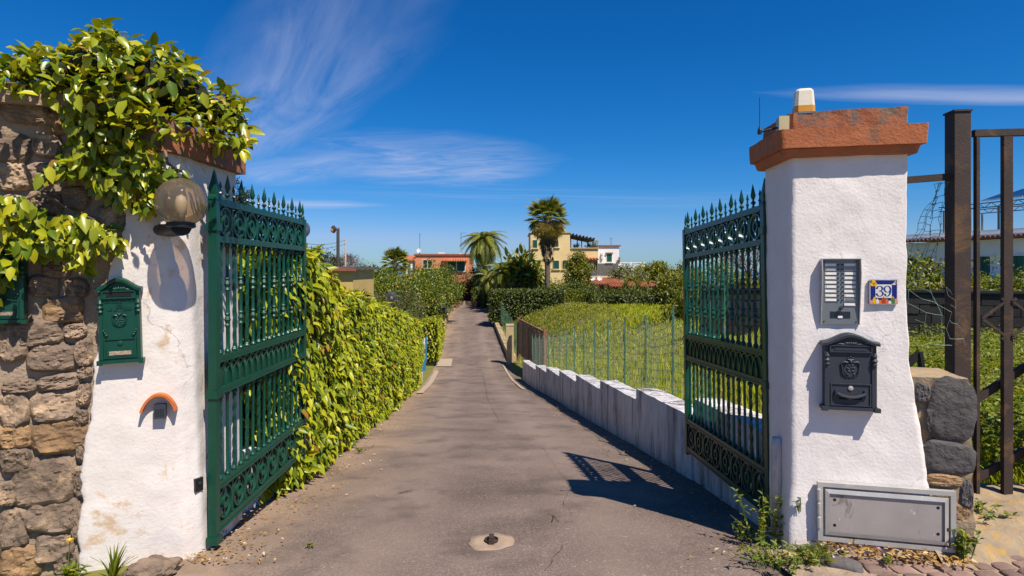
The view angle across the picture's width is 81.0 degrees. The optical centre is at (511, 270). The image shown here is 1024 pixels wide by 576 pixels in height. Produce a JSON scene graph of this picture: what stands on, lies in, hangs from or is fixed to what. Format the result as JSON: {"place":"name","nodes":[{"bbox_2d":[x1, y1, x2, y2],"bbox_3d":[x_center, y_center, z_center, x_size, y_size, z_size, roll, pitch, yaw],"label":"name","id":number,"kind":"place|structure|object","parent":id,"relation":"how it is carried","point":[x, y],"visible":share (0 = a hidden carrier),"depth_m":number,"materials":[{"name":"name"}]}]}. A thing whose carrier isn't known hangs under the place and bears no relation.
{"place":"outdoors","nodes":[
{"label":"outdoors","id":0,"kind":"place"},
{"bbox_2d":[236,177,251,237],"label":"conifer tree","id":1,"kind":"object","parent":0,"point":[244,197],"visible":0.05,"depth_m":35.81,"materials":[{"name":"green plant"}]},
{"bbox_2d":[471,290,478,306],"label":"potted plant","id":2,"kind":"object","parent":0,"point":[475,303],"visible":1,"depth_m":55.34,"materials":[{"name":"green plant"}]},
{"bbox_2d":[172,305,791,575],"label":"driveway","id":3,"kind":"structure","parent":0,"point":[482,442],"depth_m":4.49,"materials":[{"name":"asphalt"}]},
{"bbox_2d":[182,393,784,563],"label":"drive litter","id":4,"kind":"object","parent":3,"relation":"on","point":[220,548],"visible":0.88,"depth_m":4.14,"materials":[{"name":"brown plant"}]},
{"bbox_2d":[468,532,514,550],"bbox_3d":[-0.124,1.624,3.626,0.284,0.051,0.285,0,0,0],"label":"gate stop","id":5,"kind":"object","parent":3,"relation":"on","point":[492,541],"visible":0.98,"depth_m":3.61,"materials":[{"name":"concrete"}]},
{"bbox_2d":[732,523,770,541],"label":"weed clump","id":6,"kind":"object","parent":3,"relation":"on","point":[740,534],"visible":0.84,"depth_m":3.68,"materials":[{"name":"green plant"}]},
{"bbox_2d":[731,487,785,548],"bbox_3d":[1.512,1.470,3.584,0.402,0.340,0.265,0,0,0],"label":"weed clump","id":7,"kind":"object","parent":3,"relation":"on","point":[764,512],"visible":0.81,"depth_m":3.56,"materials":[{"name":"green plant"}]},
{"bbox_2d":[0,0,1023,271],"label":"sky","id":8,"kind":"structure","parent":0,"point":[410,125],"materials":[{"name":"blue"}]},
{"bbox_2d":[43,302,1023,575],"bbox_3d":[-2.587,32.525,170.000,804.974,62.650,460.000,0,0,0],"label":"ground","id":9,"kind":"structure","parent":0,"point":[517,366],"depth_m":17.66,"materials":[{"name":"plant"}]},
{"bbox_2d":[0,83,143,575],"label":"stone wall","id":10,"kind":"structure","parent":9,"relation":"on","point":[48,353],"depth_m":3.15,"materials":[{"name":"stone"}]},
{"bbox_2d":[0,249,30,323],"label":"mailbox","id":11,"kind":"object","parent":10,"relation":"attached to","point":[14,309],"visible":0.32,"depth_m":3.06,"materials":[{"name":"green paint"}]},
{"bbox_2d":[0,300,19,318],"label":"door","id":12,"kind":"structure","parent":11,"relation":"in","point":[10,309],"depth_m":3.05,"materials":[{"name":"green paint"}]},
{"bbox_2d":[0,17,264,306],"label":"climbing vine","id":13,"kind":"object","parent":10,"relation":"attached to","point":[102,63],"visible":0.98,"depth_m":3.11,"materials":[{"name":"green plant"}]},
{"bbox_2d":[58,560,90,575],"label":"weed clump","id":14,"kind":"object","parent":9,"relation":"on","point":[66,569],"visible":1,"depth_m":3.12,"materials":[{"name":"green plant"}]},
{"bbox_2d":[91,541,136,575],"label":"grass tuft","id":15,"kind":"object","parent":9,"relation":"on","point":[114,563],"visible":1,"depth_m":3.12,"materials":[{"name":"green plant"}]},
{"bbox_2d":[122,554,182,575],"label":"boulder","id":16,"kind":"object","parent":9,"relation":"on","point":[156,565],"visible":1,"depth_m":3.13,"materials":[{"name":"grey stone"}]},
{"bbox_2d":[77,116,245,572],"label":"gate pillar","id":17,"kind":"structure","parent":9,"relation":"on","point":[139,475],"depth_m":3.34,"materials":[{"name":"paint"}]},
{"bbox_2d":[94,277,144,365],"bbox_3d":[-2.111,0.267,3.233,0.214,0.466,0.072,-2,1,-22],"label":"mailbox","id":18,"kind":"object","parent":17,"relation":"attached to","point":[119,309],"visible":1,"depth_m":3.22,"materials":[{"name":"green paint"}]},
{"bbox_2d":[103,337,136,358],"bbox_3d":[-2.098,0.414,3.218,0.152,0.106,0.013,-2,1,-22],"label":"door","id":19,"kind":"structure","parent":18,"relation":"in","point":[114,348],"depth_m":3.21,"materials":[{"name":"green paint"}]},
{"bbox_2d":[139,392,177,418],"bbox_3d":[-1.947,0.743,3.307,0.179,0.140,0.057,0,0,-22],"label":"entry speaker","id":20,"kind":"object","parent":17,"relation":"attached to","point":[160,410],"visible":1,"depth_m":3.30},
{"bbox_2d":[153,178,207,236],"bbox_3d":[-1.813,-0.338,3.198,0.377,0.306,0.255,0,0,17],"label":"globe lamp","id":21,"kind":"object","parent":17,"relation":"attached to","point":[180,224],"visible":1,"depth_m":3.20,"materials":[{"name":"white"}]},
{"bbox_2d":[194,476,202,492],"bbox_3d":[-1.813,1.226,3.453,0.058,0.075,0.050,0,0,24],"label":"photocell","id":22,"kind":"object","parent":17,"relation":"attached to","point":[198,484],"visible":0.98,"depth_m":3.44,"materials":[{"name":"black plastic"}]},
{"bbox_2d":[206,169,305,545],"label":"iron gate","id":23,"kind":"structure","parent":17,"relation":"attached to","point":[239,367],"depth_m":4.01,"materials":[{"name":"green metal"}]},
{"bbox_2d":[311,246,347,265],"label":"tree","id":24,"kind":"object","parent":9,"relation":"on","point":[324,260],"visible":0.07,"depth_m":31.76,"materials":[{"name":"green plant"}]},
{"bbox_2d":[237,240,425,504],"bbox_3d":[-2.691,1.722,12.145,1.235,4.140,15.612,0,0,-4],"label":"hedge","id":25,"kind":"object","parent":9,"relation":"on","point":[364,361],"visible":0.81,"depth_m":6.14,"materials":[{"name":"green plant"}]},
{"bbox_2d":[242,372,422,513],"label":"wall","id":26,"kind":"structure","parent":9,"relation":"on","point":[254,503],"depth_m":4.46,"materials":[{"name":"paint"}]},
{"bbox_2d":[331,225,339,265],"bbox_3d":[-6.759,1.126,22.994,0.358,5.749,0.214,0,0,0],"label":"street lamp","id":27,"kind":"object","parent":9,"relation":"on","point":[334,229],"visible":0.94,"depth_m":22.95,"materials":[{"name":"grey metal"}]},
{"bbox_2d":[326,253,375,269],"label":"bare tree","id":28,"kind":"object","parent":9,"relation":"on","point":[351,260],"visible":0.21,"depth_m":39.91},
{"bbox_2d":[326,266,378,300],"bbox_3d":[-6.900,1.925,21.492,3.500,4.150,3.375,0,0,0],"label":"hut","id":29,"kind":"object","parent":9,"relation":"on","point":[351,277],"visible":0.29,"depth_m":20.45,"materials":[{"name":"yellow paint"}]},
{"bbox_2d":[359,269,393,301],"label":"citrus tree","id":30,"kind":"object","parent":9,"relation":"on","point":[377,288],"visible":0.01,"depth_m":28.66,"materials":[{"name":"green plant"}]},
{"bbox_2d":[356,262,404,290],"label":"citrus tree","id":31,"kind":"object","parent":9,"relation":"on","point":[391,276],"visible":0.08,"depth_m":33.69,"materials":[{"name":"green plant"}]},
{"bbox_2d":[374,288,400,309],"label":"olive tree","id":32,"kind":"object","parent":9,"relation":"on","point":[377,295],"visible":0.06,"depth_m":25.99,"materials":[{"name":"green plant"}]},
{"bbox_2d":[386,291,396,306],"bbox_3d":[-3.816,2.119,19.000,0.340,2.962,0.340,0,0,0],"label":"globe lamp","id":33,"kind":"object","parent":9,"relation":"on","point":[391,299],"visible":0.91,"depth_m":19.07,"materials":[{"name":"white"}]},
{"bbox_2d":[380,246,411,274],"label":"fan palm","id":34,"kind":"object","parent":9,"relation":"on","point":[397,254],"visible":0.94,"depth_m":61.61,"materials":[{"name":"green plant"}]},
{"bbox_2d":[374,273,420,313],"bbox_3d":[-6.553,2.181,30.075,4.109,4.158,4.557,0,0,0],"label":"citrus tree","id":35,"kind":"object","parent":9,"relation":"on","point":[394,286],"visible":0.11,"depth_m":29.54,"materials":[{"name":"green plant"}]},
{"bbox_2d":[389,285,429,319],"bbox_3d":[-5.029,2.413,28.034,2.069,3.583,2.283,0,0,-35],"label":"olive tree","id":36,"kind":"object","parent":9,"relation":"on","point":[404,305],"visible":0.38,"depth_m":27.93,"materials":[{"name":"green plant"}]},
{"bbox_2d":[384,269,440,311],"bbox_3d":[-7.253,1.885,37.131,5.274,4.390,4.681,0,0,21],"label":"citrus tree","id":37,"kind":"object","parent":9,"relation":"on","point":[404,279],"visible":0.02,"depth_m":36.98,"materials":[{"name":"green plant"}]},
{"bbox_2d":[396,270,445,317],"bbox_3d":[-5.706,1.942,35.049,3.722,4.282,3.605,0,0,0],"label":"citrus tree","id":38,"kind":"object","parent":9,"relation":"on","point":[431,299],"visible":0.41,"depth_m":34.50,"materials":[{"name":"green plant"}]},
{"bbox_2d":[422,337,426,370],"bbox_3d":[-3.626,3.492,24.600,0.265,1.600,0.100,0,0,0],"label":"marker post","id":39,"kind":"object","parent":9,"relation":"on","point":[425,359],"visible":0.57,"depth_m":24.55,"materials":[{"name":"blue paint"}]},
{"bbox_2d":[418,316,445,365],"bbox_3d":[-4.149,3.135,29.597,1.571,2.129,7.159,0,0,-4],"label":"hedge","id":40,"kind":"object","parent":9,"relation":"on","point":[433,327],"visible":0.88,"depth_m":26.28,"materials":[{"name":"green plant"}]},
{"bbox_2d":[398,258,466,314],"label":"citrus tree","id":41,"kind":"object","parent":9,"relation":"on","point":[452,283],"visible":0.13,"depth_m":42.72,"materials":[{"name":"green plant"}]},
{"bbox_2d":[418,268,455,316],"bbox_3d":[-5.643,1.811,39.994,3.788,4.172,3.668,0,0,0],"label":"citrus tree","id":42,"kind":"object","parent":9,"relation":"on","point":[432,276],"visible":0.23,"depth_m":39.65,"materials":[{"name":"green plant"}]},
{"bbox_2d":[402,252,473,283],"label":"house","id":43,"kind":"structure","parent":9,"relation":"on","point":[459,263],"depth_m":75.00,"materials":[{"name":"paint"}]},
{"bbox_2d":[457,262,464,270],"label":"window","id":44,"kind":"structure","parent":43,"relation":"in","point":[460,265],"depth_m":74.93,"materials":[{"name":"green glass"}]},
{"bbox_2d":[447,270,472,299],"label":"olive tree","id":45,"kind":"object","parent":9,"relation":"on","point":[463,276],"visible":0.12,"depth_m":61.44,"materials":[{"name":"green plant"}]},
{"bbox_2d":[456,282,481,300],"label":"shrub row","id":46,"kind":"object","parent":9,"relation":"on","point":[467,296],"visible":0.21,"depth_m":60.10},
{"bbox_2d":[465,262,491,288],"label":"tree","id":47,"kind":"object","parent":9,"relation":"on","point":[473,272],"visible":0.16,"depth_m":60.04,"materials":[{"name":"green plant"}]},
{"bbox_2d":[471,287,492,308],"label":"hedge","id":48,"kind":"object","parent":9,"relation":"on","point":[482,301],"visible":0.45,"depth_m":55.03,"materials":[{"name":"green plant"}]},
{"bbox_2d":[459,231,507,284],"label":"feather palm","id":49,"kind":"object","parent":9,"relation":"on","point":[482,245],"visible":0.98,"depth_m":57.25,"materials":[{"name":"green plant"}]},
{"bbox_2d":[472,269,498,306],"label":"feather palm","id":50,"kind":"object","parent":9,"relation":"on","point":[486,286],"visible":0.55,"depth_m":52.81,"materials":[{"name":"green plant"}]},
{"bbox_2d":[485,260,516,288],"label":"feather palm","id":51,"kind":"object","parent":9,"relation":"on","point":[498,278],"visible":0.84,"depth_m":49.48,"materials":[{"name":"green plant"}]},
{"bbox_2d":[488,306,515,360],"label":"kerb wall","id":52,"kind":"structure","parent":9,"relation":"on","point":[500,333],"depth_m":35.17,"materials":[{"name":"concrete"}]},
{"bbox_2d":[500,304,516,355],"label":"gate","id":53,"kind":"structure","parent":9,"relation":"on","point":[503,322],"depth_m":33.48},
{"bbox_2d":[506,324,513,364],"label":"gate pier","id":54,"kind":"structure","parent":9,"relation":"on","point":[509,343],"depth_m":26.83,"materials":[{"name":"paint"}]},
{"bbox_2d":[496,243,553,288],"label":"strelitzia clump","id":55,"kind":"object","parent":9,"relation":"on","point":[516,269],"visible":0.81,"depth_m":49.44,"materials":[{"name":"green plant"}]},
{"bbox_2d":[486,287,566,322],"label":"hedge","id":56,"kind":"object","parent":9,"relation":"on","point":[517,302],"visible":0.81,"depth_m":40.67,"materials":[{"name":"green plant"}]},
{"bbox_2d":[504,258,552,288],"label":"tree","id":57,"kind":"object","parent":9,"relation":"on","point":[535,284],"visible":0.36,"depth_m":49.70,"materials":[{"name":"green plant"}]},
{"bbox_2d":[517,317,546,364],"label":"plank gate","id":58,"kind":"structure","parent":9,"relation":"on","point":[525,331],"depth_m":23.49,"materials":[{"name":"wood"}]},
{"bbox_2d":[524,194,571,288],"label":"fan palm","id":59,"kind":"object","parent":9,"relation":"on","point":[547,231],"visible":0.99,"depth_m":45.53,"materials":[{"name":"green plant"}]},
{"bbox_2d":[541,276,569,289],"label":"tree","id":60,"kind":"object","parent":9,"relation":"on","point":[556,285],"visible":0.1,"depth_m":45.72,"materials":[{"name":"green plant"}]},
{"bbox_2d":[505,301,624,344],"bbox_3d":[2.344,2.829,33.763,4.737,2.498,13.887,0,0,-4],"label":"scrub","id":61,"kind":"object","parent":9,"relation":"on","point":[565,306],"visible":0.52,"depth_m":32.89,"materials":[{"name":"green plant"}]},
{"bbox_2d":[555,287,584,304],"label":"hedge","id":62,"kind":"object","parent":9,"relation":"on","point":[568,296],"visible":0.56,"depth_m":40.62,"materials":[{"name":"green plant"}]},
{"bbox_2d":[528,232,614,299],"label":"house","id":63,"kind":"structure","parent":9,"relation":"on","point":[562,249],"depth_m":62.00,"materials":[{"name":"beige paint"}]},
{"bbox_2d":[561,249,595,289],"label":"tree","id":64,"kind":"object","parent":9,"relation":"on","point":[578,271],"visible":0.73,"depth_m":46.47,"materials":[{"name":"green plant"}]},
{"bbox_2d":[562,279,603,304],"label":"tree","id":65,"kind":"object","parent":9,"relation":"on","point":[589,292],"visible":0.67,"depth_m":41.71,"materials":[{"name":"green plant"}]},
{"bbox_2d":[589,245,644,270],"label":"house","id":66,"kind":"structure","parent":9,"relation":"on","point":[608,253],"depth_m":66.00,"materials":[{"name":"white paint"}]},
{"bbox_2d":[532,301,710,399],"bbox_3d":[1.296,1.947,13.399,0.052,3.313,15.370,0,0,-4],"label":"wire fence","id":67,"kind":"object","parent":9,"relation":"on","point":[587,346],"visible":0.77,"depth_m":9.14,"materials":[{"name":"metal"}]},
{"bbox_2d":[589,277,664,299],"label":"house","id":68,"kind":"structure","parent":9,"relation":"on","point":[604,283],"depth_m":50.89,"materials":[{"name":"tile"}]},
{"bbox_2d":[606,263,647,281],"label":"tree","id":69,"kind":"object","parent":9,"relation":"on","point":[622,272],"visible":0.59,"depth_m":53.47,"materials":[{"name":"green plant"}]},
{"bbox_2d":[620,273,641,295],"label":"tree","id":70,"kind":"object","parent":9,"relation":"on","point":[624,285],"visible":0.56,"depth_m":45.72,"materials":[{"name":"green plant"}]},
{"bbox_2d":[595,286,681,305],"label":"hedge","id":71,"kind":"object","parent":9,"relation":"on","point":[622,297],"visible":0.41,"depth_m":43.20,"materials":[{"name":"green plant"}]},
{"bbox_2d":[633,274,653,296],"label":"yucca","id":72,"kind":"object","parent":9,"relation":"on","point":[648,283],"visible":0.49,"depth_m":46.20,"materials":[{"name":"green plant"}]},
{"bbox_2d":[523,360,764,525],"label":"stepped wall","id":73,"kind":"structure","parent":9,"relation":"on","point":[649,421],"depth_m":6.79,"materials":[{"name":"paint"}]},
{"bbox_2d":[633,260,673,280],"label":"fig tree","id":74,"kind":"object","parent":9,"relation":"on","point":[655,269],"visible":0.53,"depth_m":54.81,"materials":[{"name":"green plant"}]},
{"bbox_2d":[648,264,690,298],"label":"tree","id":75,"kind":"object","parent":9,"relation":"on","point":[662,284],"visible":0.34,"depth_m":42.27,"materials":[{"name":"green plant"}]},
{"bbox_2d":[659,255,758,320],"bbox_3d":[6.747,0.527,20.270,3.339,2.393,3.965,0,0,37],"label":"tree","id":76,"kind":"object","parent":9,"relation":"on","point":[677,305],"visible":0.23,"depth_m":19.82,"materials":[{"name":"green plant"}]},
{"bbox_2d":[698,268,758,308],"bbox_3d":[7.460,0.788,18.989,3.023,1.780,2.828,0,0,-29],"label":"tree","id":77,"kind":"object","parent":9,"relation":"on","point":[745,275],"visible":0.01,"depth_m":18.41,"materials":[{"name":"green plant"}]},
{"bbox_2d":[749,106,936,557],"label":"gate pillar","id":78,"kind":"structure","parent":9,"relation":"on","point":[835,183],"depth_m":3.42,"materials":[{"name":"white paint"}]},
{"bbox_2d":[682,178,770,526],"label":"iron gate","id":79,"kind":"structure","parent":78,"relation":"attached to","point":[743,362],"depth_m":4.46,"materials":[{"name":"green metal"}]},
{"bbox_2d":[724,274,725,338],"bbox_3d":[3.367,0.725,9.500,0.050,1.350,0.030,0,0,0],"label":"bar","id":80,"kind":"object","parent":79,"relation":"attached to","point":[724,310],"visible":0.36,"depth_m":9.48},
{"bbox_2d":[757,97,788,134],"bbox_3d":[1.525,-0.906,3.512,0.164,0.234,0.090,0,0,13],"label":"antenna box","id":81,"kind":"object","parent":78,"relation":"on","point":[782,122],"visible":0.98,"depth_m":3.46,"materials":[{"name":"beige plastic"}]},
{"bbox_2d":[792,88,814,113],"bbox_3d":[1.700,-0.982,3.500,0.112,0.148,0.100,0,0,13],"label":"beacon lamp","id":82,"kind":"object","parent":78,"relation":"on","point":[803,100],"visible":0.79,"depth_m":3.46,"materials":[{"name":"plastic"}]},
{"bbox_2d":[820,258,861,324],"bbox_3d":[1.855,0.116,3.386,0.202,0.374,0.047,0,0,13],"label":"intercom","id":83,"kind":"object","parent":78,"relation":"attached to","point":[840,288],"visible":1,"depth_m":3.40,"materials":[{"name":"metal"}]},
{"bbox_2d":[819,332,880,412],"bbox_3d":[1.891,0.565,3.361,0.297,0.436,0.081,0,0,13],"label":"mailbox","id":84,"kind":"object","parent":78,"relation":"attached to","point":[849,370],"visible":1,"depth_m":3.35,"materials":[{"name":"paint"}]},
{"bbox_2d":[830,383,871,406],"bbox_3d":[1.886,0.690,3.337,0.208,0.125,0.031,0,0,13],"label":"door","id":85,"kind":"structure","parent":84,"relation":"in","point":[841,394],"depth_m":3.34,"materials":[{"name":"paint"}]},
{"bbox_2d":[869,279,897,303],"bbox_3d":[2.073,0.117,3.351,0.143,0.138,0.015,0,0,13],"label":"number tile","id":86,"kind":"object","parent":78,"relation":"attached to","point":[883,291],"visible":1,"depth_m":3.35,"materials":[{"name":"multicoloured ceramic"}]},
{"bbox_2d":[817,480,955,552],"bbox_3d":[2.066,1.360,3.329,0.693,0.330,0.044,0,0,13],"label":"meter hatch","id":87,"kind":"object","parent":78,"relation":"attached to","point":[882,519],"visible":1,"depth_m":3.32,"materials":[{"name":"metal"}]},
{"bbox_2d":[830,494,944,541],"bbox_3d":[2.069,1.360,3.327,0.582,0.225,0.010,0,0,13],"label":"door panel","id":88,"kind":"structure","parent":87,"relation":"in","point":[851,514],"depth_m":3.32,"materials":[{"name":"metal"}]},
{"bbox_2d":[701,287,1023,343],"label":"block wall","id":89,"kind":"structure","parent":9,"relation":"on","point":[989,300],"depth_m":12.19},
{"bbox_2d":[910,367,977,555],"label":"stone pier","id":90,"kind":"structure","parent":9,"relation":"on","point":[946,403],"depth_m":3.29,"materials":[{"name":"stone"}]},
{"bbox_2d":[909,351,924,367],"bbox_3d":[2.515,0.583,3.750,0.129,0.166,0.040,0,0,0],"label":"angle bracket","id":91,"kind":"object","parent":90,"relation":"attached to","point":[916,356],"visible":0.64,"depth_m":3.74,"materials":[{"name":"metal"}]},
{"bbox_2d":[906,249,992,290],"bbox_3d":[11.551,0.495,16.819,3.305,2.247,3.411,0,0,0],"label":"bush","id":92,"kind":"object","parent":9,"relation":"on","point":[933,281],"visible":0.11,"depth_m":16.70,"materials":[{"name":"green plant"}]},
{"bbox_2d":[906,189,1023,289],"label":"house","id":93,"kind":"structure","parent":9,"relation":"on","point":[989,243],"depth_m":29.83,"materials":[{"name":"white paint"}]},
{"bbox_2d":[906,257,918,277],"bbox_3d":[22.204,-0.150,33.295,0.075,1.250,0.720,0,0,-19],"label":"window","id":94,"kind":"structure","parent":93,"relation":"in","point":[911,258],"depth_m":33.28,"materials":[{"name":"green glass"}]},
{"bbox_2d":[980,255,991,276],"bbox_3d":[23.426,-0.150,29.802,0.075,1.250,0.720,0,0,-19],"label":"window","id":95,"kind":"structure","parent":93,"relation":"in","point":[984,267],"depth_m":29.68,"materials":[{"name":"green glass"}]},
{"bbox_2d":[1013,254,1023,277],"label":"window","id":96,"kind":"structure","parent":93,"relation":"in","point":[1018,260],"depth_m":28.33,"materials":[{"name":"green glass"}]},
{"bbox_2d":[907,109,1023,494],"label":"rusty gate","id":97,"kind":"structure","parent":9,"relation":"on","point":[959,134],"depth_m":3.98,"materials":[{"name":"metal"}]},
{"bbox_2d":[907,182,948,259],"bbox_3d":[2.732,-0.328,3.955,0.254,0.514,0.103,0,0,0],"label":"wire netting","id":98,"kind":"object","parent":97,"relation":"hanging from","point":[932,204],"visible":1,"depth_m":3.95,"materials":[{"name":"metal"}]},
{"bbox_2d":[906,252,964,345],"bbox_3d":[2.751,0.175,3.899,0.390,0.624,0.094,0,0,0],"label":"wire netting","id":99,"kind":"object","parent":97,"relation":"hanging from","point":[932,301],"visible":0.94,"depth_m":3.89,"materials":[{"name":"metal"}]},
{"bbox_2d":[971,253,1023,290],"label":"bush","id":100,"kind":"object","parent":9,"relation":"on","point":[994,284],"visible":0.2,"depth_m":18.42,"materials":[{"name":"green plant"}]},
{"bbox_2d":[718,242,759,280],"bbox_3d":[9.723,0.288,24.069,2.521,3.039,2.507,0,0,41],"label":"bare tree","id":101,"kind":"object","parent":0,"point":[751,270],"visible":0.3,"depth_m":23.98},
{"bbox_2d":[782,549,809,564],"bbox_3d":[1.552,1.588,3.296,0.147,0.092,0.101,0,0,-11],"label":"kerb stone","id":102,"kind":"object","parent":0,"point":[803,558],"visible":0.22,"depth_m":3.26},
{"bbox_2d":[762,550,1023,575],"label":"pavement","id":103,"kind":"structure","parent":0,"point":[876,565],"depth_m":3.17,"materials":[{"name":"stone"}]},
{"bbox_2d":[732,535,822,573],"bbox_3d":[1.447,1.536,3.260,0.445,0.151,0.347,0,0,27],"label":"weed clump","id":104,"kind":"object","parent":103,"relation":"on","point":[772,556],"visible":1,"depth_m":3.25,"materials":[{"name":"green plant"}]},
{"bbox_2d":[791,539,836,566],"bbox_3d":[1.649,1.544,3.269,0.246,0.140,0.181,0,0,0],"label":"weed clump","id":105,"kind":"object","parent":103,"relation":"on","point":[813,550],"visible":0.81,"depth_m":3.27,"materials":[{"name":"green plant"}]},
{"bbox_2d":[818,555,863,572],"bbox_3d":[1.757,1.588,3.258,0.268,0.061,0.130,0,0,32],"label":"kerb stone","id":106,"kind":"object","parent":103,"relation":"on","point":[848,564],"visible":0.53,"depth_m":3.21,"materials":[{"name":"stone"}]},
{"bbox_2d":[810,537,978,568],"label":"leaf litter","id":107,"kind":"object","parent":103,"relation":"on","point":[900,554],"visible":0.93,"depth_m":3.26,"materials":[{"name":"plant"}]},
{"bbox_2d":[935,483,1023,571],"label":"step","id":108,"kind":"object","parent":103,"relation":"on","point":[1003,541],"visible":0.32,"depth_m":3.41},
{"bbox_2d":[949,528,984,561],"bbox_3d":[2.435,1.462,3.229,0.150,0.177,0.136,0,0,0],"label":"weed clump","id":109,"kind":"object","parent":108,"relation":"on","point":[961,542],"visible":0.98,"depth_m":3.21,"materials":[{"name":"green plant"}]},
{"bbox_2d":[973,498,1018,519],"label":"weed clump","id":110,"kind":"object","parent":108,"relation":"on","point":[978,505],"visible":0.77,"depth_m":3.61,"materials":[{"name":"green plant"}]},
{"bbox_2d":[908,321,1023,480],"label":"weed bank","id":111,"kind":"structure","parent":0,"point":[988,416],"depth_m":6.67,"materials":[{"name":"green plant"}]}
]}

